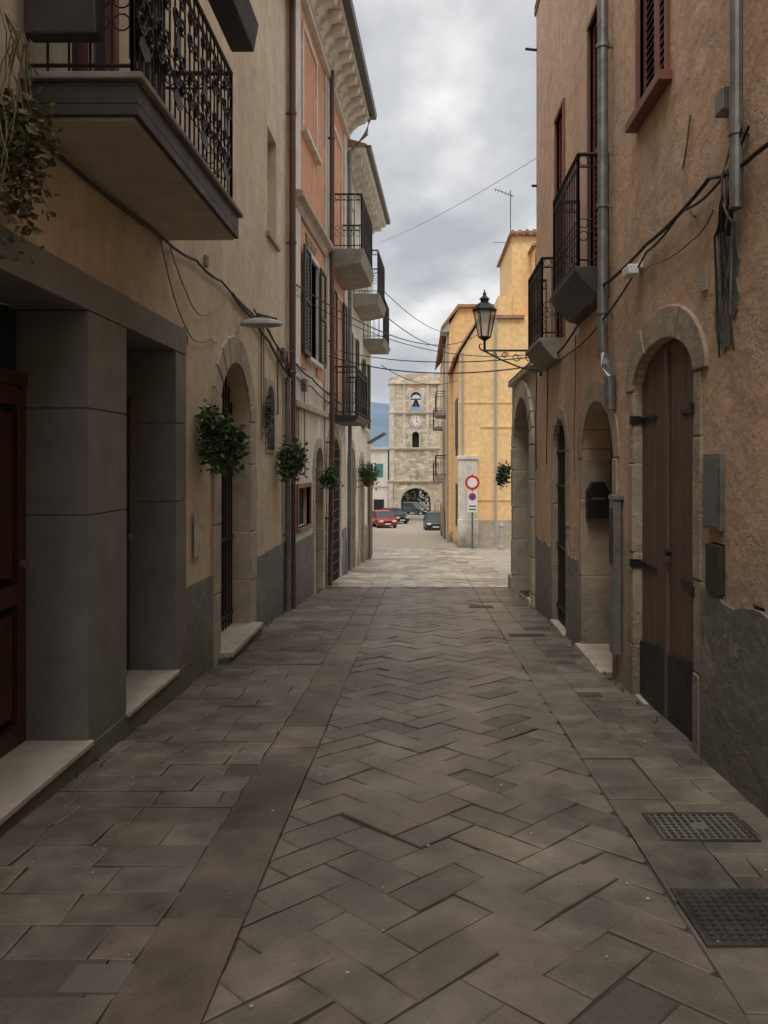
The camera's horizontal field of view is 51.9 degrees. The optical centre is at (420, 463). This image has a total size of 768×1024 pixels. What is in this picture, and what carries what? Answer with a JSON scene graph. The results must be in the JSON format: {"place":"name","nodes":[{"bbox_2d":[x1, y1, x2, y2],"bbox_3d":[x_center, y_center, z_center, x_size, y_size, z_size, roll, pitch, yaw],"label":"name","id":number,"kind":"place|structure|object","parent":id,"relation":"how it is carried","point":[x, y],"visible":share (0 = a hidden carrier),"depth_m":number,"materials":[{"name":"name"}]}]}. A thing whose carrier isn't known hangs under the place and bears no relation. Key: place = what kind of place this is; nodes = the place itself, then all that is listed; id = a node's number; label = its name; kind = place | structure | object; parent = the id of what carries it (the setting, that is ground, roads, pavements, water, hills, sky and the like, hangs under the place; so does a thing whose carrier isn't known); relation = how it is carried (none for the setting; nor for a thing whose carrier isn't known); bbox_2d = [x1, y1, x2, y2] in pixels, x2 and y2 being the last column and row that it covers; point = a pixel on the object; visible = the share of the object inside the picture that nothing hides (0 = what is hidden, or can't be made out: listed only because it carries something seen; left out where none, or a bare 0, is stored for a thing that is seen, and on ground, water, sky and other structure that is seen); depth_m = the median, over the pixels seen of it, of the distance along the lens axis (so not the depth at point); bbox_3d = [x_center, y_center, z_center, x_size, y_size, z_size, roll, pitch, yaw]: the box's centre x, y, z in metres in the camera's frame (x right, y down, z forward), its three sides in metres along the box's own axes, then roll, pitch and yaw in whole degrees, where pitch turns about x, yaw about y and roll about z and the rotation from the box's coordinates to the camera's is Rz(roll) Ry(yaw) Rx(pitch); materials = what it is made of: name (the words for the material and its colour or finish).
{"place":"outdoors","nodes":[
{"label":"outdoors","id":0,"kind":"place"},
{"bbox_2d":[0,548,767,1023],"bbox_3d":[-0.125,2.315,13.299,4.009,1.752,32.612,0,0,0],"label":"street paving","id":1,"kind":"structure","parent":0,"point":[180,910],"depth_m":3.72,"materials":[{"name":"stone"}]},
{"bbox_2d":[57,964,135,996],"bbox_3d":[-1.090,1.748,2.660,0.200,0.034,0.160,0,0,0],"label":"dark paving insert","id":2,"kind":"object","parent":1,"relation":"on","point":[85,979],"visible":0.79,"depth_m":2.65,"materials":[{"name":"stone"}]},
{"bbox_2d":[0,627,261,836],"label":"step base","id":3,"kind":"object","parent":1,"relation":"on","point":[122,727],"visible":0.1,"depth_m":5.23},
{"bbox_2d":[0,622,262,825],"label":"door steps","id":4,"kind":"structure","parent":3,"relation":"on","point":[29,770],"depth_m":4.66,"materials":[{"name":"stone"}]},
{"bbox_2d":[550,619,647,703],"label":"door sills","id":5,"kind":"structure","parent":1,"relation":"on","point":[600,655],"depth_m":8.30,"materials":[{"name":"stone"}]},
{"bbox_2d":[642,812,761,842],"bbox_3d":[1.385,1.813,3.920,0.474,0.048,0.344,0,0,0],"label":"manhole cover","id":6,"kind":"object","parent":1,"relation":"on","point":[702,827],"visible":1,"depth_m":3.90,"materials":[{"name":"metal"}]},
{"bbox_2d":[670,888,767,947],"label":"manhole cover","id":7,"kind":"object","parent":1,"relation":"on","point":[731,917],"visible":1,"depth_m":3.07,"materials":[{"name":"metal"}]},
{"bbox_2d":[371,402,420,446],"bbox_3d":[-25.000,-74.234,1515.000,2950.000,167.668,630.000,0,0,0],"label":"hills","id":8,"kind":"structure","parent":0,"point":[379,419],"depth_m":1456.77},
{"bbox_2d":[404,489,429,512],"bbox_3d":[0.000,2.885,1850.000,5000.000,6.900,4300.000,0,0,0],"label":"ground","id":9,"kind":"structure","parent":0,"point":[424,504],"depth_m":128.61,"materials":[{"name":"stone"}]},
{"bbox_2d":[0,0,286,586],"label":"walls","id":10,"kind":"structure","parent":9,"relation":"on","point":[90,230],"depth_m":7.84,"materials":[{"name":"beige paint"}]},
{"bbox_2d":[0,7,66,304],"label":"trailing dry ivy","id":11,"kind":"object","parent":10,"relation":"attached to","point":[19,151],"visible":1,"depth_m":3.81,"materials":[{"name":"green plant"}]},
{"bbox_2d":[0,225,186,740],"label":"shopfront portal","id":12,"kind":"object","parent":10,"relation":"attached to","point":[92,353],"visible":0.68,"depth_m":4.92,"materials":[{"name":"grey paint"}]},
{"bbox_2d":[0,305,133,757],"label":"panel doors","id":13,"kind":"structure","parent":12,"relation":"attached to","point":[14,563],"depth_m":4.75,"materials":[{"name":"brown wood"}]},
{"bbox_2d":[72,0,118,70],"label":"balcony door","id":14,"kind":"structure","parent":10,"relation":"attached to","point":[100,52],"depth_m":5.59,"materials":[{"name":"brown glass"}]},
{"bbox_2d":[25,0,232,198],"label":"balcony railing","id":15,"kind":"object","parent":10,"relation":"attached to","point":[148,39],"visible":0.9,"depth_m":5.02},
{"bbox_2d":[24,0,258,51],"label":"planter box","id":16,"kind":"object","parent":15,"relation":"on","point":[63,21],"visible":1,"depth_m":4.05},
{"bbox_2d":[21,81,238,238],"bbox_3d":[-1.800,-1.903,5.235,0.660,0.175,2.270,0,0,0],"label":"balcony steel edge","id":17,"kind":"object","parent":10,"relation":"attached to","point":[100,98],"visible":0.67,"depth_m":4.11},
{"bbox_2d":[18,71,242,217],"bbox_3d":[-1.785,-2.011,5.235,0.690,0.038,2.330,0,0,0],"label":"balcony stone top","id":18,"kind":"object","parent":10,"relation":"attached to","point":[147,87],"visible":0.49,"depth_m":4.15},
{"bbox_2d":[34,117,233,239],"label":"balcony soffit","id":19,"kind":"structure","parent":10,"relation":"attached to","point":[126,163],"depth_m":4.89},
{"bbox_2d":[0,104,282,354],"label":"facade cable","id":20,"kind":"object","parent":10,"relation":"attached to","point":[93,184],"visible":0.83,"depth_m":5.60,"materials":[{"name":"rubber"}]},
{"bbox_2d":[183,327,201,556],"bbox_3d":[-2.063,-0.175,7.150,0.025,2.050,0.501,0,0,2],"label":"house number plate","id":21,"kind":"object","parent":10,"relation":"attached to","point":[198,534],"visible":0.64,"depth_m":7.24,"materials":[{"name":"metal"}]},
{"bbox_2d":[194,399,250,477],"bbox_3d":[-1.898,-0.264,7.465,0.485,0.807,0.643,0,0,38],"label":"hanging plant","id":22,"kind":"object","parent":10,"relation":"attached to","point":[223,441],"visible":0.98,"depth_m":7.35,"materials":[{"name":"plant"}]},
{"bbox_2d":[211,336,256,666],"bbox_3d":[-2.212,0.339,8.847,0.336,3.515,2.065,0,0,0],"label":"arch surround","id":23,"kind":"object","parent":10,"relation":"attached to","point":[232,349],"visible":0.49,"depth_m":9.55,"materials":[{"name":"stone"}]},
{"bbox_2d":[220,377,232,630],"bbox_3d":[-2.328,0.425,8.835,0.125,3.150,1.430,0,0,0],"label":"iron gate door","id":24,"kind":"structure","parent":23,"relation":"attached to","point":[225,614],"depth_m":9.36,"materials":[{"name":"black metal"}]},
{"bbox_2d":[186,542,284,684],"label":"plinth","id":25,"kind":"structure","parent":10,"relation":"attached to","point":[270,591],"depth_m":7.72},
{"bbox_2d":[203,255,285,439],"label":"wall conduits","id":26,"kind":"object","parent":10,"relation":"attached to","point":[206,264],"depth_m":10.30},
{"bbox_2d":[240,313,281,327],"bbox_3d":[-2.005,-1.686,9.333,0.445,0.264,1.076,0,0,-29],"label":"wall street light","id":27,"kind":"object","parent":10,"relation":"attached to","point":[266,321],"visible":1,"depth_m":8.93,"materials":[{"name":"grey plastic"}]},
{"bbox_2d":[265,378,274,452],"bbox_3d":[-2.065,-0.650,10.850,0.030,1.000,0.600,0,0,0],"label":"wall niche","id":28,"kind":"object","parent":10,"relation":"attached to","point":[269,386],"depth_m":10.77,"materials":[{"name":"stone"}]},
{"bbox_2d":[283,378,291,611],"bbox_3d":[-2.023,0.500,11.950,0.135,3.600,0.110,0,0,0],"label":"downpipe","id":29,"kind":"object","parent":10,"relation":"attached to","point":[287,436],"visible":0.91,"depth_m":11.91,"materials":[{"name":"metal"}]},
{"bbox_2d":[286,0,296,608],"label":"downpipe","id":30,"kind":"object","parent":10,"relation":"attached to","point":[292,114],"visible":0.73,"depth_m":12.16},
{"bbox_2d":[277,438,308,482],"bbox_3d":[-1.868,-0.050,11.426,0.500,0.669,0.686,0,0,0],"label":"hanging flower pot","id":31,"kind":"object","parent":10,"relation":"attached to","point":[292,456],"visible":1,"depth_m":11.30,"materials":[{"name":"plant"}]},
{"bbox_2d":[287,0,344,571],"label":"walls","id":32,"kind":"structure","parent":9,"relation":"on","point":[314,427],"depth_m":13.86,"materials":[{"name":"paint"}]},
{"bbox_2d":[296,482,311,532],"bbox_3d":[-2.020,0.725,13.301,0.170,0.790,1.244,0,0,2],"label":"window","id":33,"kind":"structure","parent":32,"relation":"attached to","point":[299,504],"depth_m":13.61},
{"bbox_2d":[296,379,325,475],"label":"conduits","id":34,"kind":"object","parent":32,"relation":"attached to","point":[304,388],"visible":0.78,"depth_m":13.03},
{"bbox_2d":[301,19,321,165],"bbox_3d":[-1.948,-6.410,13.725,0.220,1.860,1.540,0,0,2],"label":"panel frame","id":35,"kind":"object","parent":32,"relation":"attached to","point":[313,147],"depth_m":13.51,"materials":[{"name":"white paint"}]},
{"bbox_2d":[303,244,326,368],"bbox_3d":[-1.987,-2.720,14.005,0.320,1.940,2.203,0,0,2],"label":"shuttered window","id":36,"kind":"structure","parent":32,"relation":"attached to","point":[309,259],"depth_m":14.25,"materials":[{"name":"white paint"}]},
{"bbox_2d":[296,189,333,418],"bbox_3d":[-1.827,-2.609,15.398,0.230,3.419,6.190,0,0,2],"label":"string course","id":37,"kind":"object","parent":32,"relation":"attached to","point":[314,226],"visible":0.58,"depth_m":13.61,"materials":[{"name":"stone"}]},
{"bbox_2d":[296,528,345,605],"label":"plinth","id":38,"kind":"structure","parent":32,"relation":"attached to","point":[304,568],"depth_m":13.50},
{"bbox_2d":[296,0,346,413],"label":"pilasters","id":39,"kind":"object","parent":32,"relation":"attached to","point":[298,186],"visible":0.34,"depth_m":12.75,"materials":[{"name":"white paint"}]},
{"bbox_2d":[301,3,342,413],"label":"salmon panels","id":40,"kind":"object","parent":32,"relation":"attached to","point":[312,180],"visible":0.46,"depth_m":14.68,"materials":[{"name":"paint"}]},
{"bbox_2d":[312,425,341,593],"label":"arch surrounds","id":41,"kind":"object","parent":32,"relation":"attached to","point":[319,534],"visible":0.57,"depth_m":15.20,"materials":[{"name":"stone"}]},
{"bbox_2d":[325,70,334,585],"bbox_3d":[-1.790,-2.800,15.550,0.211,10.401,0.122,0,0,0],"label":"downpipe","id":42,"kind":"object","parent":32,"relation":"attached to","point":[331,442],"visible":0.88,"depth_m":15.51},
{"bbox_2d":[317,463,343,493],"bbox_3d":[-1.692,0.289,14.859,0.472,0.599,0.673,0,0,-24],"label":"hanging flower pot","id":43,"kind":"object","parent":32,"relation":"attached to","point":[329,477],"visible":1,"depth_m":14.79,"materials":[{"name":"plant"}]},
{"bbox_2d":[301,0,368,139],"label":"bracketed cornice","id":44,"kind":"structure","parent":32,"relation":"attached to","point":[328,25],"depth_m":15.24,"materials":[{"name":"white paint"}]},
{"bbox_2d":[342,0,376,119],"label":"roof gutter","id":45,"kind":"object","parent":44,"relation":"attached to","point":[349,10],"visible":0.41,"depth_m":15.66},
{"bbox_2d":[333,440,339,580],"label":"iron gate","id":46,"kind":"structure","parent":32,"relation":"attached to","point":[336,538],"depth_m":17.13,"materials":[{"name":"black metal"}]},
{"bbox_2d":[335,288,347,414],"bbox_3d":[-1.872,-2.355,17.105,0.305,2.670,2.103,0,0,2],"label":"shuttered window","id":47,"kind":"structure","parent":32,"relation":"attached to","point":[343,327],"depth_m":17.61,"materials":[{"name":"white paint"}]},
{"bbox_2d":[329,193,372,267],"bbox_3d":[-1.488,-4.858,16.825,0.803,1.116,2.106,0,0,0],"label":"balcony railing","id":48,"kind":"object","parent":32,"relation":"attached to","point":[366,225],"visible":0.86,"depth_m":16.30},
{"bbox_2d":[335,366,366,418],"bbox_3d":[-1.551,-1.508,17.250,0.641,1.016,2.056,0,0,0],"label":"balcony railing","id":49,"kind":"object","parent":32,"relation":"attached to","point":[360,393],"visible":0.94,"depth_m":16.62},
{"bbox_2d":[329,249,373,290],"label":"balcony slab","id":50,"kind":"structure","parent":32,"relation":"attached to","point":[353,270],"depth_m":16.30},
{"bbox_2d":[334,415,368,425],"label":"balcony slab","id":51,"kind":"structure","parent":32,"relation":"attached to","point":[350,420],"depth_m":16.41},
{"bbox_2d":[345,168,370,565],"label":"walls","id":52,"kind":"structure","parent":9,"relation":"on","point":[361,438],"depth_m":20.92,"materials":[{"name":"white paint"}]},
{"bbox_2d":[347,440,364,571],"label":"arched doors","id":53,"kind":"structure","parent":52,"relation":"attached to","point":[361,528],"depth_m":21.09,"materials":[{"name":"brown wood"}]},
{"bbox_2d":[352,331,359,414],"bbox_3d":[-1.768,-2.210,19.805,0.300,2.160,1.703,0,0,2],"label":"shuttered window","id":54,"kind":"structure","parent":52,"relation":"attached to","point":[355,348],"depth_m":20.20,"materials":[{"name":"white paint"}]},
{"bbox_2d":[347,148,385,233],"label":"cornice","id":55,"kind":"structure","parent":52,"relation":"on","point":[363,181],"depth_m":20.36,"materials":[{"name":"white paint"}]},
{"bbox_2d":[347,139,390,224],"bbox_3d":[-5.350,-8.715,21.525,8.835,2.570,5.950,0,0,0],"label":"roof","id":56,"kind":"object","parent":55,"relation":"on","point":[351,143],"visible":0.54,"depth_m":20.03,"materials":[{"name":"tile"}]},
{"bbox_2d":[362,357,370,431],"bbox_3d":[-1.657,-1.960,22.605,0.300,2.060,1.703,0,0,2],"label":"shuttered window","id":57,"kind":"structure","parent":52,"relation":"attached to","point":[364,428],"depth_m":23.01,"materials":[{"name":"white paint"}]},
{"bbox_2d":[356,461,380,490],"bbox_3d":[-1.381,0.272,20.539,0.703,0.884,0.838,0,0,0],"label":"hanging flower pot","id":58,"kind":"object","parent":52,"relation":"attached to","point":[366,474],"visible":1,"depth_m":20.47,"materials":[{"name":"plant"}]},
{"bbox_2d":[353,249,384,304],"bbox_3d":[-1.357,-4.858,20.900,0.737,1.116,1.956,0,0,0],"label":"balcony railing","id":59,"kind":"object","parent":52,"relation":"attached to","point":[380,273],"visible":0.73,"depth_m":20.63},
{"bbox_2d":[353,293,385,320],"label":"balcony slab","id":60,"kind":"structure","parent":52,"relation":"attached to","point":[368,306],"depth_m":20.16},
{"bbox_2d":[363,338,389,354],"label":"balcony slab","id":61,"kind":"structure","parent":52,"relation":"attached to","point":[376,346],"depth_m":22.54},
{"bbox_2d":[367,432,386,557],"bbox_3d":[-1.320,0.935,23.750,0.552,3.730,0.900,0,0,0],"label":"shop front","id":62,"kind":"object","parent":52,"relation":"attached to","point":[369,506],"visible":0.79,"depth_m":23.49,"materials":[{"name":"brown wood"}]},
{"bbox_2d":[371,447,389,509],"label":"white town house","id":63,"kind":"structure","parent":9,"relation":"on","point":[380,457],"depth_m":84.00,"materials":[{"name":"paint"}]},
{"bbox_2d":[388,372,439,510],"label":"stone bell tower","id":64,"kind":"structure","parent":9,"relation":"on","point":[414,443],"depth_m":84.00,"materials":[{"name":"beige stone"}]},
{"bbox_2d":[440,308,488,541],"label":"walls","id":65,"kind":"structure","parent":9,"relation":"on","point":[462,323],"depth_m":36.00,"materials":[{"name":"yellow paint"}]},
{"bbox_2d":[443,333,447,541],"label":"downpipes","id":66,"kind":"object","parent":65,"relation":"attached to","point":[446,442],"visible":0.93,"depth_m":36.16,"materials":[{"name":"grey plastic"}]},
{"bbox_2d":[435,304,493,369],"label":"roof","id":67,"kind":"structure","parent":65,"relation":"on","point":[443,329],"depth_m":36.33,"materials":[{"name":"tile"}]},
{"bbox_2d":[453,319,529,545],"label":"walls","id":68,"kind":"structure","parent":9,"relation":"on","point":[479,387],"depth_m":30.00,"materials":[{"name":"yellow paint"}]},
{"bbox_2d":[462,319,496,542],"bbox_3d":[2.225,-1.250,29.930,1.337,8.500,0.100,0,0,0],"label":"downpipe","id":69,"kind":"object","parent":68,"relation":"attached to","point":[495,435],"visible":0.95,"depth_m":29.90,"materials":[{"name":"grey plastic"}]},
{"bbox_2d":[448,315,524,374],"bbox_3d":[2.595,-4.850,32.925,2.710,1.660,6.150,0,0,0],"label":"roof edge","id":70,"kind":"object","parent":68,"relation":"on","point":[459,350],"visible":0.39,"depth_m":29.97,"materials":[{"name":"tile"}]},
{"bbox_2d":[478,520,511,547],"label":"plinth","id":71,"kind":"structure","parent":68,"relation":"attached to","point":[485,533],"depth_m":29.93,"materials":[{"name":"stone"}]},
{"bbox_2d":[491,236,535,318],"bbox_3d":[6.025,-7.175,32.895,5.950,3.550,5.810,0,0,0],"label":"rooftop storey","id":72,"kind":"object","parent":68,"relation":"on","point":[517,266],"visible":0.21,"depth_m":31.00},
{"bbox_2d":[496,229,535,266],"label":"rooftop tiles","id":73,"kind":"object","parent":72,"relation":"on","point":[520,232],"visible":0.11,"depth_m":30.82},
{"bbox_2d":[508,361,535,607],"bbox_3d":[3.255,0.802,13.910,3.090,5.596,3.280,0,0,0],"label":"stone archway","id":74,"kind":"object","parent":9,"relation":"on","point":[522,385],"visible":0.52,"depth_m":14.94,"materials":[{"name":"grey stone"}]},
{"bbox_2d":[536,0,767,689],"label":"walls","id":75,"kind":"structure","parent":9,"relation":"on","point":[647,199],"depth_m":5.70,"materials":[{"name":"orange paint"}]},
{"bbox_2d":[472,289,541,375],"bbox_3d":[1.283,-1.945,11.700,1.036,1.290,0.320,0,0,0],"label":"street lamp","id":76,"kind":"object","parent":75,"relation":"attached to","point":[484,306],"visible":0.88,"depth_m":11.69,"materials":[{"name":"metal"}]},
{"bbox_2d":[525,338,561,371],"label":"balcony slab","id":77,"kind":"structure","parent":75,"relation":"attached to","point":[541,354],"depth_m":10.23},
{"bbox_2d":[528,257,562,348],"bbox_3d":[1.673,-2.118,10.650,0.281,1.036,1.256,0,0,0],"label":"balcony railing","id":78,"kind":"object","parent":75,"relation":"attached to","point":[536,280],"visible":0.94,"depth_m":10.51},
{"bbox_2d":[533,125,749,373],"bbox_3d":[1.725,-1.544,8.198,0.068,0.524,8.005,0,0,0],"label":"facade cable","id":79,"kind":"object","parent":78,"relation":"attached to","point":[690,207],"visible":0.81,"depth_m":5.74,"materials":[{"name":"rubber"}]},
{"bbox_2d":[554,98,564,337],"bbox_3d":[1.833,-3.075,10.125,0.135,2.950,0.650,0,0,0],"label":"shuttered window","id":80,"kind":"structure","parent":75,"relation":"attached to","point":[561,149],"depth_m":10.34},
{"bbox_2d":[549,266,609,323],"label":"balcony slab","id":81,"kind":"structure","parent":75,"relation":"attached to","point":[573,297],"depth_m":7.95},
{"bbox_2d":[553,152,608,292],"bbox_3d":[1.653,-2.428,8.225,0.321,1.096,1.406,0,0,0],"label":"balcony railing","id":82,"kind":"object","parent":75,"relation":"attached to","point":[562,200],"visible":0.96,"depth_m":7.99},
{"bbox_2d":[557,425,613,628],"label":"recessed doors","id":83,"kind":"structure","parent":75,"relation":"attached to","point":[562,546],"depth_m":10.29,"materials":[{"name":"brown wood"}]},
{"bbox_2d":[586,0,596,265],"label":"shuttered window","id":84,"kind":"structure","parent":75,"relation":"attached to","point":[593,119],"depth_m":8.32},
{"bbox_2d":[586,482,609,518],"bbox_3d":[1.950,0.400,8.681,0.240,0.400,0.138,0,0,0],"label":"mailbox","id":85,"kind":"object","parent":75,"relation":"attached to","point":[597,501],"visible":0.96,"depth_m":8.62,"materials":[{"name":"metal"}]},
{"bbox_2d":[596,0,615,409],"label":"downpipe","id":86,"kind":"object","parent":75,"relation":"attached to","point":[603,46],"visible":1,"depth_m":7.35,"materials":[{"name":"metal"}]},
{"bbox_2d":[557,141,767,353],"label":"facade cable","id":87,"kind":"object","parent":86,"relation":"attached to","point":[754,154],"visible":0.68,"depth_m":5.39,"materials":[{"name":"rubber"}]},
{"bbox_2d":[608,495,623,654],"bbox_3d":[1.752,0.990,7.070,0.096,1.420,0.180,0,0,0],"label":"service duct","id":88,"kind":"object","parent":75,"relation":"attached to","point":[614,574],"visible":1,"depth_m":7.00,"materials":[{"name":"metal"}]},
{"bbox_2d":[551,304,708,754],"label":"arch surrounds","id":89,"kind":"object","parent":75,"relation":"attached to","point":[681,323],"visible":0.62,"depth_m":6.66,"materials":[{"name":"stone"}]},
{"bbox_2d":[625,0,672,132],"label":"shuttered window","id":90,"kind":"structure","parent":75,"relation":"attached to","point":[657,71],"depth_m":6.19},
{"bbox_2d":[536,536,767,817],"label":"plinth","id":91,"kind":"structure","parent":75,"relation":"attached to","point":[734,698],"depth_m":4.52,"materials":[{"name":"stone"}]},
{"bbox_2d":[629,340,694,741],"bbox_3d":[1.845,0.515,5.890,0.170,2.850,1.520,0,0,0],"label":"plank double door","id":92,"kind":"structure","parent":75,"relation":"attached to","point":[666,641],"depth_m":5.88,"materials":[{"name":"brown wood"}]},
{"bbox_2d":[713,195,724,357],"bbox_3d":[1.735,-1.197,4.509,0.055,1.140,0.381,0,0,5],"label":"facade cable","id":93,"kind":"object","parent":75,"relation":"attached to","point":[716,293],"visible":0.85,"depth_m":4.68,"materials":[{"name":"rubber"}]},
{"bbox_2d":[715,86,728,117],"bbox_3d":[1.760,-2.090,4.560,0.080,0.140,0.120,0,0,0],"label":"junction box","id":94,"kind":"object","parent":75,"relation":"attached to","point":[722,102],"visible":0.76,"depth_m":4.52,"materials":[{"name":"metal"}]},
{"bbox_2d":[714,216,740,351],"bbox_3d":[1.800,-1.062,4.617,0.020,0.810,0.370,0,0,0],"label":"cement patch","id":95,"kind":"object","parent":75,"relation":"attached to","point":[724,343],"visible":0.59,"depth_m":4.58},
{"bbox_2d":[720,197,734,350],"bbox_3d":[1.740,-1.211,4.475,0.072,1.143,0.198,0,0,0],"label":"facade cable","id":96,"kind":"object","parent":95,"relation":"attached to","point":[727,293],"visible":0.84,"depth_m":4.50,"materials":[{"name":"rubber"}]},
{"bbox_2d":[716,111,743,340],"bbox_3d":[1.734,-1.315,4.477,0.057,1.176,0.460,0,0,4],"label":"facade cable","id":97,"kind":"object","parent":75,"relation":"attached to","point":[732,237],"visible":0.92,"depth_m":4.44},
{"bbox_2d":[703,454,764,611],"bbox_3d":[1.816,0.445,4.515,0.094,1.010,0.833,0,0,-2],"label":"meter box","id":98,"kind":"object","parent":75,"relation":"attached to","point":[713,491],"visible":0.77,"depth_m":4.73,"materials":[{"name":"metal"}]},
{"bbox_2d":[728,0,749,209],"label":"downpipe","id":99,"kind":"object","parent":75,"relation":"attached to","point":[735,97],"visible":0.94,"depth_m":4.29,"materials":[{"name":"metal"}]},
{"bbox_2d":[723,165,732,341],"bbox_3d":[1.731,-1.331,4.419,0.061,1.265,0.225,0,0,8],"label":"facade cable","id":100,"kind":"object","parent":99,"relation":"attached to","point":[730,284],"visible":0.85,"depth_m":4.45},
{"bbox_2d":[353,513,511,586],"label":"piazza paving","id":101,"kind":"structure","parent":0,"point":[412,533],"depth_m":37.23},
{"bbox_2d":[373,510,396,527],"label":"parked car","id":102,"kind":"object","parent":101,"relation":"on","point":[383,517],"visible":0.75,"depth_m":69.86,"materials":[{"name":"red paint"}]},
{"bbox_2d":[423,511,439,529],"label":"parked car","id":103,"kind":"object","parent":101,"relation":"on","point":[431,519],"visible":0.51,"depth_m":64.95,"materials":[{"name":"paint"}]},
{"bbox_2d":[456,456,478,547],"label":"corner pier","id":104,"kind":"structure","parent":101,"relation":"on","point":[466,468],"depth_m":29.72,"materials":[{"name":"white paint"}]},
{"bbox_2d":[465,474,479,548],"bbox_3d":[1.920,1.824,29.235,0.540,2.848,0.091,0,0,0],"label":"no entry traffic sign","id":105,"kind":"object","parent":101,"relation":"on","point":[472,482],"visible":0.98,"depth_m":29.20,"materials":[{"name":"white metal"}]},
{"bbox_2d":[350,0,535,403],"label":"sky","id":106,"kind":"structure","parent":0,"point":[453,82],"materials":[{"name":"grey"}]},
{"bbox_3d":[-5.370,-8.460,2.450,7.420,2.280,19.900,0,0,0],"label":"roof","id":107,"kind":"object","parent":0,"visible":0},
{"bbox_2d":[348,116,371,570],"bbox_3d":[-1.413,-2.806,18.430,0.579,10.612,0.109,0,0,6],"label":"downpipe","id":108,"kind":"object","parent":107,"relation":"attached to","point":[365,134],"visible":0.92,"depth_m":18.41,"materials":[{"name":"metal"}]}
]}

